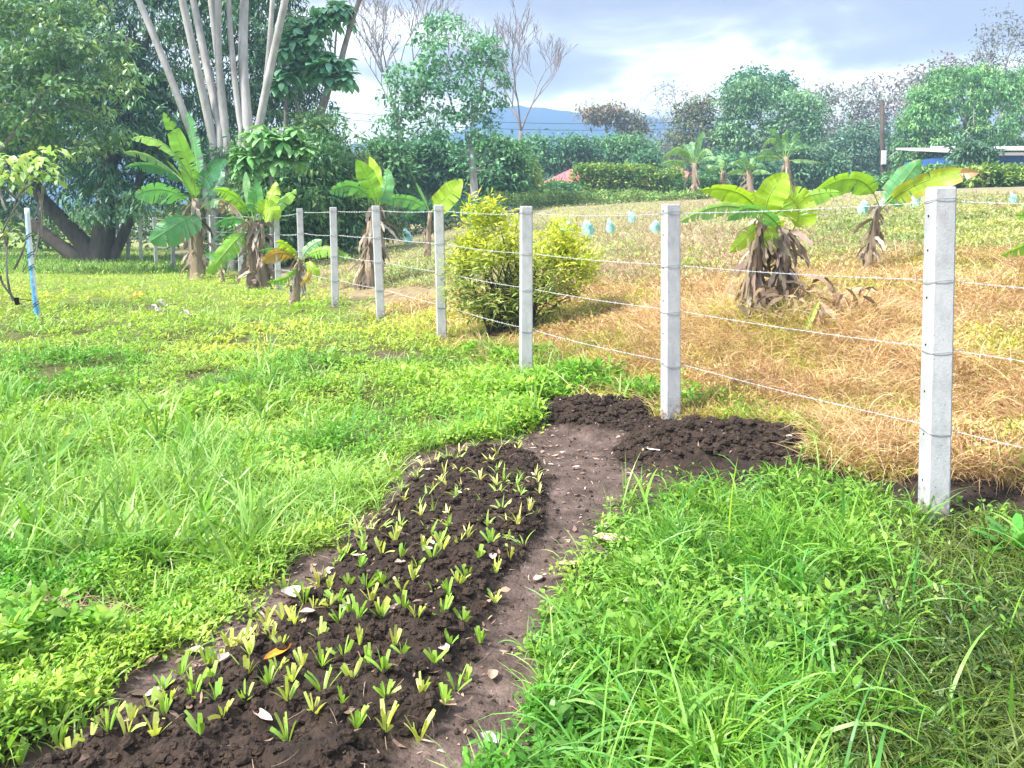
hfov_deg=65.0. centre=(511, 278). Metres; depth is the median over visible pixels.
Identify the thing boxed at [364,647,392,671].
seedling
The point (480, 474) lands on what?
seedling
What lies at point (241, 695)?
seedling
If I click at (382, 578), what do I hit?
seedling
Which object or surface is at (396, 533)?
seedling
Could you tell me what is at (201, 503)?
grass tuft
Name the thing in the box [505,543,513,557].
seedling
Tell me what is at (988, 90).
round tree
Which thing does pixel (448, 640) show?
seedling
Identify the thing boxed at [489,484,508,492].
seedling
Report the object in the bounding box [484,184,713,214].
shrubs
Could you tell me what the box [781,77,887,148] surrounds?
leafy tree
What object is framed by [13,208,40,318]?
blue pole
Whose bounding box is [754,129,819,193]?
banana plant
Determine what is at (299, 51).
cecropia tree
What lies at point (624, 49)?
sky
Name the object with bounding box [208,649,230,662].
seedling
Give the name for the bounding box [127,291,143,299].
yellow weed
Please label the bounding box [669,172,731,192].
hedge
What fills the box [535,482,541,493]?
seedling
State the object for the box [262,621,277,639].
seedling
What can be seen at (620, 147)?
leafy tree
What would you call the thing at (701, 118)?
leafy tree
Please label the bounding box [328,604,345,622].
seedling
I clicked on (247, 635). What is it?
seedling
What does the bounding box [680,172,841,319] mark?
banana plant
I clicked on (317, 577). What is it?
seedling
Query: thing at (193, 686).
seedling
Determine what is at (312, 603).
seedling
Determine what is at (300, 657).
seedling
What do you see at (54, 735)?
seedling
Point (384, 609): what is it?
seedling
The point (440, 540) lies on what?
seedling
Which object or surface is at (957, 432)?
barbed wire
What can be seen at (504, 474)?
seedling
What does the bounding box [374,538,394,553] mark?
seedling
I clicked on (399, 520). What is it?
seedling
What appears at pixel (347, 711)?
leaf litter
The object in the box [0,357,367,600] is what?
long grass
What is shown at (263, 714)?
fallen leaf
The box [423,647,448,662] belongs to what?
seedling
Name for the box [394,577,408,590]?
seedling
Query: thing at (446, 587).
seedling
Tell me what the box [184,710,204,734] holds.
seedling
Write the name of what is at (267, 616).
seedling
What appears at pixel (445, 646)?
fallen leaf
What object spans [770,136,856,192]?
leafy tree
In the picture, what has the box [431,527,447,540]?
seedling
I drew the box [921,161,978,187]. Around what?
hedge
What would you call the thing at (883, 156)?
utility pole
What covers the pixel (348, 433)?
grass tuft
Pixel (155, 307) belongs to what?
paper scrap
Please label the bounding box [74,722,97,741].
seedling
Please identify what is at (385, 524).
seedling
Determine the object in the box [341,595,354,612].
seedling
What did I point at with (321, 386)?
grass tuft
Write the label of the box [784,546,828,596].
grass tuft
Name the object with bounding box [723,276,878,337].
dead banana leaves
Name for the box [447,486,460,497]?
seedling
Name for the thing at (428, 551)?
seedling
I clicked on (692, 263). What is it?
sprout bush
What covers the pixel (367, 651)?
seedling
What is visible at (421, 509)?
seedling
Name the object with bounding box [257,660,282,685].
seedling
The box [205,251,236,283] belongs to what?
banana sucker
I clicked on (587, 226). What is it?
plastic bag
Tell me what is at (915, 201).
plastic bag
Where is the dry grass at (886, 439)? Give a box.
[345,234,1023,494]
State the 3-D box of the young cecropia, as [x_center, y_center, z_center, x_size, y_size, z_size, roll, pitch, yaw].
[-6.302,-2.163,21.381,2.570,3.831,1.238,0,4,0]
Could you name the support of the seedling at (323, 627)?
on the planting bed
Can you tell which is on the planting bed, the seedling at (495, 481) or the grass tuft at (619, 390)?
the seedling at (495, 481)
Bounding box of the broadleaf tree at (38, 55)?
[0,0,157,173]
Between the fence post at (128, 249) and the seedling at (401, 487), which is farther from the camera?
the fence post at (128, 249)
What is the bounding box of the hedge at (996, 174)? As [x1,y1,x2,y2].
[963,160,1023,187]
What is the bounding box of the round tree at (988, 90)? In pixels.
[887,59,1023,171]
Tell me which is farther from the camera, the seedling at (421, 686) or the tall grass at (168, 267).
the tall grass at (168, 267)
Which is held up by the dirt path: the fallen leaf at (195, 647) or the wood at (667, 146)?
the fallen leaf at (195, 647)
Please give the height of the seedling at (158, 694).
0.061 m
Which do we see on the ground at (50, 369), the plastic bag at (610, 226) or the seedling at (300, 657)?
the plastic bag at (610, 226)
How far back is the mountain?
372.25 m
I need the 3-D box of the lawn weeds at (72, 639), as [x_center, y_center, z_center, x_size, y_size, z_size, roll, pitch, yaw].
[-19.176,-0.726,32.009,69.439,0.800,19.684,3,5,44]
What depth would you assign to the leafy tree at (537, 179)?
49.34 m
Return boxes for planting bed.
[41,444,560,767]
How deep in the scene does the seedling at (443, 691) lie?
2.61 m
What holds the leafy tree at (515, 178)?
on the ground at (50, 369)
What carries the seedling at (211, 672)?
on the planting bed
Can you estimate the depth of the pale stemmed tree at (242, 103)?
24.10 m
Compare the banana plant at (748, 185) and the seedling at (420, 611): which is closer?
the seedling at (420, 611)
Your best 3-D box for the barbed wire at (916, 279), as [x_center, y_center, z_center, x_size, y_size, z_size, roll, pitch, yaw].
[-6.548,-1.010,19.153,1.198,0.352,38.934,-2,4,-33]
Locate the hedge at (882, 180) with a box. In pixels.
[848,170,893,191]
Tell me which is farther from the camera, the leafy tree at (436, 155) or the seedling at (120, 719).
the leafy tree at (436, 155)
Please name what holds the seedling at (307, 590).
on the planting bed
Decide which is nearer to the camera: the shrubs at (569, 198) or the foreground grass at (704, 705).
the foreground grass at (704, 705)
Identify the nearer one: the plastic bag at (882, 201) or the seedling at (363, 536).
the seedling at (363, 536)
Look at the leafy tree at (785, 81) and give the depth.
82.48 m
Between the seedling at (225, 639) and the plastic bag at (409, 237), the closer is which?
the seedling at (225, 639)
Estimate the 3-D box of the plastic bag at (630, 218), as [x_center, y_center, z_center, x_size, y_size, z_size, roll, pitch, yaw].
[3.753,-1.930,25.099,0.276,0.426,0.272,3,4,37]
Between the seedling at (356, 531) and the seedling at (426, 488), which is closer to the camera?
the seedling at (356, 531)
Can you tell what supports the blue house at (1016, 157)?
on the ground at (50, 369)
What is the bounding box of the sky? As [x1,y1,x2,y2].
[0,0,1023,229]
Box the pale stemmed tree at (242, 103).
[135,0,288,270]
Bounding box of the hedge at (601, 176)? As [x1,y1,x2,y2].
[567,159,686,202]
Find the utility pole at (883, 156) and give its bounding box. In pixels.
[880,101,896,175]
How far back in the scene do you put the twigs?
2.56 m
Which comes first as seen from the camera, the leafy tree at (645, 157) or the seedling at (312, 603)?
the seedling at (312, 603)
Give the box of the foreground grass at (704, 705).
[461,427,1023,767]
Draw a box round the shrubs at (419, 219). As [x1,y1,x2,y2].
[384,194,507,234]
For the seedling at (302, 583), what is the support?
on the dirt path
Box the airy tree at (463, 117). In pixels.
[368,8,513,223]
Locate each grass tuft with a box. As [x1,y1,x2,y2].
[0,371,34,406]
[15,489,59,540]
[16,422,90,466]
[67,363,109,383]
[174,403,190,450]
[194,476,214,532]
[242,419,262,464]
[251,332,280,354]
[302,373,334,391]
[331,397,376,440]
[508,646,630,715]
[535,371,546,404]
[552,610,649,661]
[598,370,635,394]
[621,468,656,510]
[678,601,769,652]
[728,458,737,538]
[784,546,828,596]
[839,456,870,528]
[876,491,972,530]
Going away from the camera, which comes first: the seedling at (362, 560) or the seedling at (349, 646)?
the seedling at (349, 646)
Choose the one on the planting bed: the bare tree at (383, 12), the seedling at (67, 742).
the seedling at (67, 742)
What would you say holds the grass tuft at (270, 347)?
on the ground at (50, 369)
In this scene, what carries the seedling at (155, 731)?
on the planting bed
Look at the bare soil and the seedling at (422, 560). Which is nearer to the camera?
the seedling at (422, 560)
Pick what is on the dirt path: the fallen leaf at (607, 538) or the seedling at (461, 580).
the fallen leaf at (607, 538)
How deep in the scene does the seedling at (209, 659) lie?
2.85 m
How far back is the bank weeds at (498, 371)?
7.00 m
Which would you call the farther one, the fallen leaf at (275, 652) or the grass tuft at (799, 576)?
the grass tuft at (799, 576)
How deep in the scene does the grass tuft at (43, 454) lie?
5.14 m
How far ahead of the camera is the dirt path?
3.36 m
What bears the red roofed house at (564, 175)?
on the ground at (50, 369)
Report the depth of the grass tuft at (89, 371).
7.94 m
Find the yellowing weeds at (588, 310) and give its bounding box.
[359,243,1023,487]
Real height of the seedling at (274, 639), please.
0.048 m
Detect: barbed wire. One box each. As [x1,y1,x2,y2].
[133,239,1023,361]
[136,200,1023,219]
[142,229,1023,288]
[177,254,1023,448]
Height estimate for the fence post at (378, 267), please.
2.032 m
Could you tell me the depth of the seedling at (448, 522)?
3.95 m
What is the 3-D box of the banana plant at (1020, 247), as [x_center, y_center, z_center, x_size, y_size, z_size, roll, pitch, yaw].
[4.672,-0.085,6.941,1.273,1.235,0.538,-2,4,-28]
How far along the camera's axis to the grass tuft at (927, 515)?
4.14 m
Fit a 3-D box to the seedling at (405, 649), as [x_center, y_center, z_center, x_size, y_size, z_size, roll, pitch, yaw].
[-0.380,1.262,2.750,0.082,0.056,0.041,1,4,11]
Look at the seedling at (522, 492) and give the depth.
4.38 m
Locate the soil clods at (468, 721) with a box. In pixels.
[8,395,696,767]
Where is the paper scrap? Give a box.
[150,304,163,311]
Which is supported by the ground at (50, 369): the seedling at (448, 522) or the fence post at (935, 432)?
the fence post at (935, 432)
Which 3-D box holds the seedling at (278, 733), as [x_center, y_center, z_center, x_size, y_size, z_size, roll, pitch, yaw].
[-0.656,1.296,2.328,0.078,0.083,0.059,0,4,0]
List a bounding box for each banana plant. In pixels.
[123,112,236,279]
[207,172,296,289]
[259,239,350,305]
[330,157,399,289]
[388,179,462,259]
[659,132,723,198]
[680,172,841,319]
[700,155,743,184]
[727,151,770,192]
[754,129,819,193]
[813,159,978,270]
[1001,212,1023,256]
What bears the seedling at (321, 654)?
on the planting bed
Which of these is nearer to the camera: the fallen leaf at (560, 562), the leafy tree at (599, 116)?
the fallen leaf at (560, 562)
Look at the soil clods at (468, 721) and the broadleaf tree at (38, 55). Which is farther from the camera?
the broadleaf tree at (38, 55)
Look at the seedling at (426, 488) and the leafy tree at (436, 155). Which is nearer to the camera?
the seedling at (426, 488)
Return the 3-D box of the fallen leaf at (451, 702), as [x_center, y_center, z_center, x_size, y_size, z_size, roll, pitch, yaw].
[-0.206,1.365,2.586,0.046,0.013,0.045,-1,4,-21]
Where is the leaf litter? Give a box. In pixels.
[1,395,790,767]
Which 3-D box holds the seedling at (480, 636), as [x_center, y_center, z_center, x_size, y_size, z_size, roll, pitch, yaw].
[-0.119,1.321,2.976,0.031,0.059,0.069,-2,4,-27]
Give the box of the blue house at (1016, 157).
[896,146,1023,185]
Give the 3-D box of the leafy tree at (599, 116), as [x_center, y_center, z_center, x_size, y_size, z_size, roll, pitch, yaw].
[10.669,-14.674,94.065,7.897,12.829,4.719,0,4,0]
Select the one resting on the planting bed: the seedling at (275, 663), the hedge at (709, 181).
the seedling at (275, 663)
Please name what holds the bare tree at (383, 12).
on the ground at (50, 369)
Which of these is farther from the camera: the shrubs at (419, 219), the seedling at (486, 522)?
the shrubs at (419, 219)
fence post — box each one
[126,234,129,260]
[138,217,142,262]
[152,217,157,265]
[170,215,175,266]
[209,215,215,274]
[236,213,243,277]
[273,216,280,289]
[296,208,305,297]
[330,207,338,307]
[371,206,384,321]
[433,205,446,343]
[519,206,532,369]
[660,204,680,419]
[917,186,957,524]
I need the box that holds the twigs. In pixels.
[1,399,656,767]
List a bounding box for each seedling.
[13,737,29,765]
[41,723,67,746]
[60,733,79,749]
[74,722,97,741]
[90,701,125,723]
[97,702,119,731]
[115,711,146,733]
[125,702,137,720]
[138,700,158,709]
[142,711,171,736]
[143,686,162,704]
[148,694,172,714]
[153,670,174,688]
[153,686,177,699]
[165,651,188,674]
[179,679,201,698]
[180,667,208,684]
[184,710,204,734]
[189,667,200,688]
[199,646,215,664]
[201,677,222,700]
[205,660,217,678]
[207,698,233,719]
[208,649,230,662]
[220,628,244,646]
[229,619,256,643]
[229,636,238,646]
[230,654,254,674]
[235,679,253,700]
[240,635,254,654]
[252,619,273,635]
[255,605,276,622]
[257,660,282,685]
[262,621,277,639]
[265,655,289,669]
[270,675,298,700]
[270,711,296,740]
[271,635,287,642]
[274,573,296,588]
[274,602,296,619]
[283,663,301,681]
[284,604,303,624]
[291,585,310,603]
[293,647,307,665]
[296,581,307,591]
[303,691,324,713]
[304,664,341,691]
[306,567,328,587]
[308,616,329,637]
[309,596,325,608]
[310,641,335,666]
[321,593,340,606]
[323,588,346,602]
[326,573,334,587]
[326,635,353,658]
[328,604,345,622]
[332,554,344,568]
[335,538,346,554]
[336,682,348,703]
[337,543,356,554]
[339,573,355,584]
[340,657,362,677]
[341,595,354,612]
[345,594,366,617]
[346,520,363,534]
[348,705,368,728]
[353,515,363,528]
[354,528,365,541]
[355,626,364,644]
[356,537,367,550]
[356,552,367,566]
[358,573,378,588]
[360,582,378,600]
[363,642,371,662]
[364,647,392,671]
[370,598,390,618]
[371,518,393,529]
[373,679,400,698]
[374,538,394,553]
[375,569,388,584]
[376,596,388,611]
[376,698,398,732]
[387,521,401,540]
[389,625,401,645]
[390,640,409,653]
[393,512,409,527]
[393,590,409,607]
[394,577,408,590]
[397,480,408,490]
[399,543,408,556]
[404,708,435,742]
[407,604,425,617]
[408,556,425,566]
[408,561,420,579]
[410,467,422,477]
[410,502,426,514]
[414,482,439,493]
[416,671,430,692]
[420,534,431,547]
[422,541,440,556]
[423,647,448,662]
[428,493,438,510]
[431,519,439,531]
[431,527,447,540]
[432,593,453,614]
[433,513,451,525]
[434,534,449,549]
[438,682,452,705]
[440,577,453,594]
[444,628,458,643]
[446,664,471,690]
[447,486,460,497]
[450,569,470,583]
[453,606,470,621]
[455,564,471,575]
[463,522,475,536]
[463,664,472,681]
[467,467,486,479]
[473,544,485,557]
[474,626,485,642]
[480,527,499,542]
[481,509,494,525]
[485,588,501,602]
[489,474,502,484]
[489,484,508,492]
[490,460,503,472]
[491,496,511,508]
[492,555,501,573]
[500,462,510,480]
[500,503,530,523]
[501,529,510,539]
[505,532,531,544]
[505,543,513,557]
[514,472,524,486]
[514,485,527,495]
[527,497,534,510]
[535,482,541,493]
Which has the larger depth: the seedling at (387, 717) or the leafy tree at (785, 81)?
the leafy tree at (785, 81)
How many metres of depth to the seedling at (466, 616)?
3.09 m
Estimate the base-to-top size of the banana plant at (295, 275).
1.255 m
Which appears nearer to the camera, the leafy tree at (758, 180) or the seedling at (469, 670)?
the seedling at (469, 670)
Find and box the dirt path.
[0,422,662,767]
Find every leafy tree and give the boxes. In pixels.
[350,130,429,204]
[402,124,466,215]
[453,130,539,203]
[512,127,613,177]
[517,156,545,206]
[565,129,662,166]
[570,98,631,137]
[607,107,654,140]
[615,144,668,173]
[640,80,703,165]
[652,91,743,173]
[696,145,781,190]
[701,75,840,170]
[709,61,804,152]
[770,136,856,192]
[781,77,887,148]
[818,113,908,175]
[843,64,927,169]
[905,50,1004,152]
[964,3,1023,130]
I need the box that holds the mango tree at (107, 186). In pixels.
[0,0,345,262]
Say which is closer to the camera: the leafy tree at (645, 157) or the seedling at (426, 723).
the seedling at (426, 723)
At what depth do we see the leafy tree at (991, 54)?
76.58 m
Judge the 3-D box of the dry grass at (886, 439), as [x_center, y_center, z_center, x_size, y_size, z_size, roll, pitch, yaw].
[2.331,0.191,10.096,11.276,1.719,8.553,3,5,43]
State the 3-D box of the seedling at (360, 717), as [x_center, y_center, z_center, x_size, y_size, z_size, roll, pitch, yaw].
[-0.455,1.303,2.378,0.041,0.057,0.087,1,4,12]
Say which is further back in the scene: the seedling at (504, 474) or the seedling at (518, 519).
the seedling at (504, 474)
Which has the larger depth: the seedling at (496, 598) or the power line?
the power line
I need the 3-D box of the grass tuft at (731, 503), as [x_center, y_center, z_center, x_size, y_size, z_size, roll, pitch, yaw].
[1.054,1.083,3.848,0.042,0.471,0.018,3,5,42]
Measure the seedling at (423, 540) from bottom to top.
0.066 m
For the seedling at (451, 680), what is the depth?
2.69 m
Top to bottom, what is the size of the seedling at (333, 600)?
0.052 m
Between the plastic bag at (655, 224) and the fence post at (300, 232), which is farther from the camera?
the plastic bag at (655, 224)
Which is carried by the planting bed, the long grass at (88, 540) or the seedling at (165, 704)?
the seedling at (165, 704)
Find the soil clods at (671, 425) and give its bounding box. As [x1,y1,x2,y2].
[536,392,809,467]
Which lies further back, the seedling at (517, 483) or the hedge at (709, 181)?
the hedge at (709, 181)
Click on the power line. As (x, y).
(631, 123)
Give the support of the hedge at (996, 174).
on the ground at (50, 369)
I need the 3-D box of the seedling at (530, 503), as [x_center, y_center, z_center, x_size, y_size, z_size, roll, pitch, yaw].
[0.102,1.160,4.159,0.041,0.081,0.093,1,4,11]
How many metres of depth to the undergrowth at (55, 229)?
41.28 m
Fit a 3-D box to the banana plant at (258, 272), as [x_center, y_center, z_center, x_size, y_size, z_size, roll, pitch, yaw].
[-5.721,-0.991,17.649,1.684,2.715,1.352,0,4,0]
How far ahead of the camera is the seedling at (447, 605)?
3.08 m
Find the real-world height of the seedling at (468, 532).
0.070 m
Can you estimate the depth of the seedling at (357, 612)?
3.00 m
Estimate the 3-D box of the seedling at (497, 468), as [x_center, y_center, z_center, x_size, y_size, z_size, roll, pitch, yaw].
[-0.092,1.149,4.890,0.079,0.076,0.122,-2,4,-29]
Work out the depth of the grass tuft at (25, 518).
3.84 m
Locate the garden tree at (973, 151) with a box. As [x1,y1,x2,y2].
[941,136,1007,165]
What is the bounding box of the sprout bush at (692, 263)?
[681,245,707,267]
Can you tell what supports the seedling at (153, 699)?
on the planting bed
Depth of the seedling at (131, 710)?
2.43 m
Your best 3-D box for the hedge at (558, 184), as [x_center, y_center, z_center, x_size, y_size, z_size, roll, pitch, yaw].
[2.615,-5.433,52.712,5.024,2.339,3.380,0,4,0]
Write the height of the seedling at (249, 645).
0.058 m
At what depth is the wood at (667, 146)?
95.73 m
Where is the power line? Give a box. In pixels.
[282,105,878,129]
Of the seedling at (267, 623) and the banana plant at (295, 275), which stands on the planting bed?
the seedling at (267, 623)
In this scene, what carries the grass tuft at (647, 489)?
on the ground at (50, 369)
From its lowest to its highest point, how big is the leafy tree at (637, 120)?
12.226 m
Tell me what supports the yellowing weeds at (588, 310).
on the ground at (50, 369)
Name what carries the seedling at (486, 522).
on the planting bed
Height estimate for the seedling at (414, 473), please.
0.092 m
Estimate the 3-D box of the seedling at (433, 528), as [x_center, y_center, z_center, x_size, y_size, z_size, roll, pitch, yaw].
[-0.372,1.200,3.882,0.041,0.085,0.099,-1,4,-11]
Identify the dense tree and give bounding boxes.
[177,104,392,267]
[332,139,411,252]
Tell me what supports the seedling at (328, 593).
on the planting bed
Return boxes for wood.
[391,166,553,223]
[636,122,1023,180]
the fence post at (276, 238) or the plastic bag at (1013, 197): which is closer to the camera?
the fence post at (276, 238)
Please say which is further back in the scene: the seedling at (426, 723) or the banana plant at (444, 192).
the banana plant at (444, 192)
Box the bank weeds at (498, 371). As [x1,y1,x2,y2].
[428,328,660,441]
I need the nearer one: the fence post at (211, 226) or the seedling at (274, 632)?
the seedling at (274, 632)
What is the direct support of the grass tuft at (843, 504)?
on the ground at (50, 369)
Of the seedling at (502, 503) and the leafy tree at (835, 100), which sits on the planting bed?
the seedling at (502, 503)
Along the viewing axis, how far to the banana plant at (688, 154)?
43.60 m
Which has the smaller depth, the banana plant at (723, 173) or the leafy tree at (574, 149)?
the banana plant at (723, 173)
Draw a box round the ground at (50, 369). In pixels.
[0,187,1023,767]
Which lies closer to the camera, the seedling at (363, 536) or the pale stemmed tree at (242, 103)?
the seedling at (363, 536)
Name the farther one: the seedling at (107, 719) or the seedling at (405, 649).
the seedling at (405, 649)
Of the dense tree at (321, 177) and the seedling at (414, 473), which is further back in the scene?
the dense tree at (321, 177)
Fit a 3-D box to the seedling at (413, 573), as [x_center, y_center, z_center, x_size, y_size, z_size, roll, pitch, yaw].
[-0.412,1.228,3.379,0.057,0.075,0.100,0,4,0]
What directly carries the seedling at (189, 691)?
on the planting bed
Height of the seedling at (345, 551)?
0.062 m
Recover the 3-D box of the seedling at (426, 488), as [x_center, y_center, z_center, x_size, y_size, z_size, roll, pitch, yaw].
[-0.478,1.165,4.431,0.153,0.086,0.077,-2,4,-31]
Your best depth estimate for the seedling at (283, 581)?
3.42 m
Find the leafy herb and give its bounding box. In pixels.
[970,513,1023,557]
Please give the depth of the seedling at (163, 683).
2.66 m
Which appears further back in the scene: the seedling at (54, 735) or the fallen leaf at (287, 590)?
the fallen leaf at (287, 590)
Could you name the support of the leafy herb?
on the ground at (50, 369)
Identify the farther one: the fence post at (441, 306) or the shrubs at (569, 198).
the shrubs at (569, 198)
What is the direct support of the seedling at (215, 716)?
on the planting bed
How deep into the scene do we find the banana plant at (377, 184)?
15.28 m
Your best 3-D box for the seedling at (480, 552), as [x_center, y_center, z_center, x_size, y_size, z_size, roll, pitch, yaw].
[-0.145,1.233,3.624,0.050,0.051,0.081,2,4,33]
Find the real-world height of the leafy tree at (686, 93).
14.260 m
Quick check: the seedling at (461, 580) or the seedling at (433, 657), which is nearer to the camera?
the seedling at (433, 657)
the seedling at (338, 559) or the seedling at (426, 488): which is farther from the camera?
the seedling at (426, 488)
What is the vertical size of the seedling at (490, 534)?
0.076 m
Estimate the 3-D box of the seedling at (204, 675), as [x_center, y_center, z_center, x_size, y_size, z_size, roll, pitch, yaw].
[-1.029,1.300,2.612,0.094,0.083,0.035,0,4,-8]
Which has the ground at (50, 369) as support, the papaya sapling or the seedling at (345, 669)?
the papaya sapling
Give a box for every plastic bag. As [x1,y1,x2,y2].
[403,228,413,243]
[582,220,595,236]
[606,219,614,233]
[628,210,637,222]
[649,220,659,234]
[857,200,868,216]
[879,199,887,206]
[910,196,920,208]
[1008,192,1017,203]
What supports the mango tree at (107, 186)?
on the ground at (50, 369)
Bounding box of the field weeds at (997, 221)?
[305,191,1023,288]
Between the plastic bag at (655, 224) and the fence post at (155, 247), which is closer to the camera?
the plastic bag at (655, 224)
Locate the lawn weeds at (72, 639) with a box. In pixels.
[0,245,839,767]
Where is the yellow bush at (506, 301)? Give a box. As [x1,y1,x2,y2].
[434,184,605,337]
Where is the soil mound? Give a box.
[536,396,819,486]
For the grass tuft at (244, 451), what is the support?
on the ground at (50, 369)
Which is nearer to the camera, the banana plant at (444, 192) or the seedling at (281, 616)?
the seedling at (281, 616)
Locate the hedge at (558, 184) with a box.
[520,177,586,204]
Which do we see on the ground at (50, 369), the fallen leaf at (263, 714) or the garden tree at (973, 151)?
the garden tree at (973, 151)
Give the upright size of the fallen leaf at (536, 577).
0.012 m
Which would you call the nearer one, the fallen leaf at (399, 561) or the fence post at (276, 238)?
the fallen leaf at (399, 561)
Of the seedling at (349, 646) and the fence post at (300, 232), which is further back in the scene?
the fence post at (300, 232)
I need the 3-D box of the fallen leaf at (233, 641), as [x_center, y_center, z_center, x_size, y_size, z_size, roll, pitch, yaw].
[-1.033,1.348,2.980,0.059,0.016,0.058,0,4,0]
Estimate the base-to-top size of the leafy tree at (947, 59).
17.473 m
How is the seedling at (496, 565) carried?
on the planting bed
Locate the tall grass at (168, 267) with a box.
[0,245,237,273]
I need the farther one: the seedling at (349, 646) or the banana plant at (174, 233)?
the banana plant at (174, 233)
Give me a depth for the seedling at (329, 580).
3.33 m
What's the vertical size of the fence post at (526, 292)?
2.050 m
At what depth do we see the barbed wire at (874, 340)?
5.48 m
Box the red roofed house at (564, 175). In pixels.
[536,169,689,196]
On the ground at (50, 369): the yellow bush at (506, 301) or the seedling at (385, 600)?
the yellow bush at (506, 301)
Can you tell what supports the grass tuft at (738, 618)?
on the ground at (50, 369)
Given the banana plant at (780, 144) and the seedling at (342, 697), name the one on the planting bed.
the seedling at (342, 697)
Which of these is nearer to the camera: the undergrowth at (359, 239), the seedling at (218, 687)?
the seedling at (218, 687)
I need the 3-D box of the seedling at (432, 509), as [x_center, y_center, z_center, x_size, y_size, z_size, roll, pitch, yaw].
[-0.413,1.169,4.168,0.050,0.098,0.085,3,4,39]
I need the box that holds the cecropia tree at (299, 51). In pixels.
[260,0,361,255]
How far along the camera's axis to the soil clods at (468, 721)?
3.55 m
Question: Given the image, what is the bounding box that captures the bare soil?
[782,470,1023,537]
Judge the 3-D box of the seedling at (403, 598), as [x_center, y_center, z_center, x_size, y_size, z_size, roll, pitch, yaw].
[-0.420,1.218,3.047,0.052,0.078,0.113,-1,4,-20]
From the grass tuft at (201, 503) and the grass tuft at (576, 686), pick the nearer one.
the grass tuft at (576, 686)
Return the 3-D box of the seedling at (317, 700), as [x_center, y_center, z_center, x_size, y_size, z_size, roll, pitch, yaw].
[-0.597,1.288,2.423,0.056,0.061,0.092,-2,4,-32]
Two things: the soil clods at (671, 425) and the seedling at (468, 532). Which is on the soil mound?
the soil clods at (671, 425)
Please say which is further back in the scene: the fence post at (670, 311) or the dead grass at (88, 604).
the fence post at (670, 311)
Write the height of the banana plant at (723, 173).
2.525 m
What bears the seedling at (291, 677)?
on the planting bed
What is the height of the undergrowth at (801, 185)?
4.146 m
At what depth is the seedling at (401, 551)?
3.54 m
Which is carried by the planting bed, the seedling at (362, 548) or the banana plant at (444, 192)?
the seedling at (362, 548)
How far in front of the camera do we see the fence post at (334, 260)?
13.53 m
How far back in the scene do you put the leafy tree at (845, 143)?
64.70 m
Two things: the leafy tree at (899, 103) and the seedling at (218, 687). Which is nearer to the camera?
the seedling at (218, 687)
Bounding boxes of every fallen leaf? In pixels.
[188,645,203,651]
[217,652,228,661]
[224,637,241,645]
[252,707,272,719]
[263,643,291,659]
[281,585,300,596]
[300,608,314,612]
[389,603,398,608]
[394,559,404,563]
[438,643,449,649]
[440,698,456,705]
[480,731,498,742]
[487,669,497,678]
[533,575,541,579]
[559,560,580,564]
[593,533,628,542]
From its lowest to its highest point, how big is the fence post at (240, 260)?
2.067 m
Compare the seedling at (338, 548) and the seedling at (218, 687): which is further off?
the seedling at (338, 548)
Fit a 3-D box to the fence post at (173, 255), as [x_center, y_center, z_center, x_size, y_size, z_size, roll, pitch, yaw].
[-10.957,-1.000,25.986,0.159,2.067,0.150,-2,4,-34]
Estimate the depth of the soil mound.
5.15 m
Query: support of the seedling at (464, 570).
on the planting bed
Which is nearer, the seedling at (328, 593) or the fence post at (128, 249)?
the seedling at (328, 593)
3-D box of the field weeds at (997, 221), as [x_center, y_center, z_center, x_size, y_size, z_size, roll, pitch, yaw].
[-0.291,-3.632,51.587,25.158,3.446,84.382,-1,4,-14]
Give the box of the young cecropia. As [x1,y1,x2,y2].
[227,125,319,268]
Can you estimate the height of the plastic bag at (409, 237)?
0.578 m
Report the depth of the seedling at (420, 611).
2.98 m
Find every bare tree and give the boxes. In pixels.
[326,0,476,217]
[458,0,577,204]
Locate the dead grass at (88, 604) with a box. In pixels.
[7,569,185,620]
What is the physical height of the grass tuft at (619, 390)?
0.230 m
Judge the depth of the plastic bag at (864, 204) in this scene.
18.72 m
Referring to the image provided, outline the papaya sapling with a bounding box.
[0,141,73,306]
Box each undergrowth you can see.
[0,194,341,250]
[204,236,360,261]
[515,174,820,207]
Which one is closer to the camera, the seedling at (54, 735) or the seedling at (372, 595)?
the seedling at (54, 735)
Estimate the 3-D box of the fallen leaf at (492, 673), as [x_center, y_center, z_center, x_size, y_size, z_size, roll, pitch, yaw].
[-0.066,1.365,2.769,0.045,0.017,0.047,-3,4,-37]
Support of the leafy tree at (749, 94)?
on the ground at (50, 369)
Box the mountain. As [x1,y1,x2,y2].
[17,105,879,223]
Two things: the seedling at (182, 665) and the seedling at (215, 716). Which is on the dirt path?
the seedling at (182, 665)

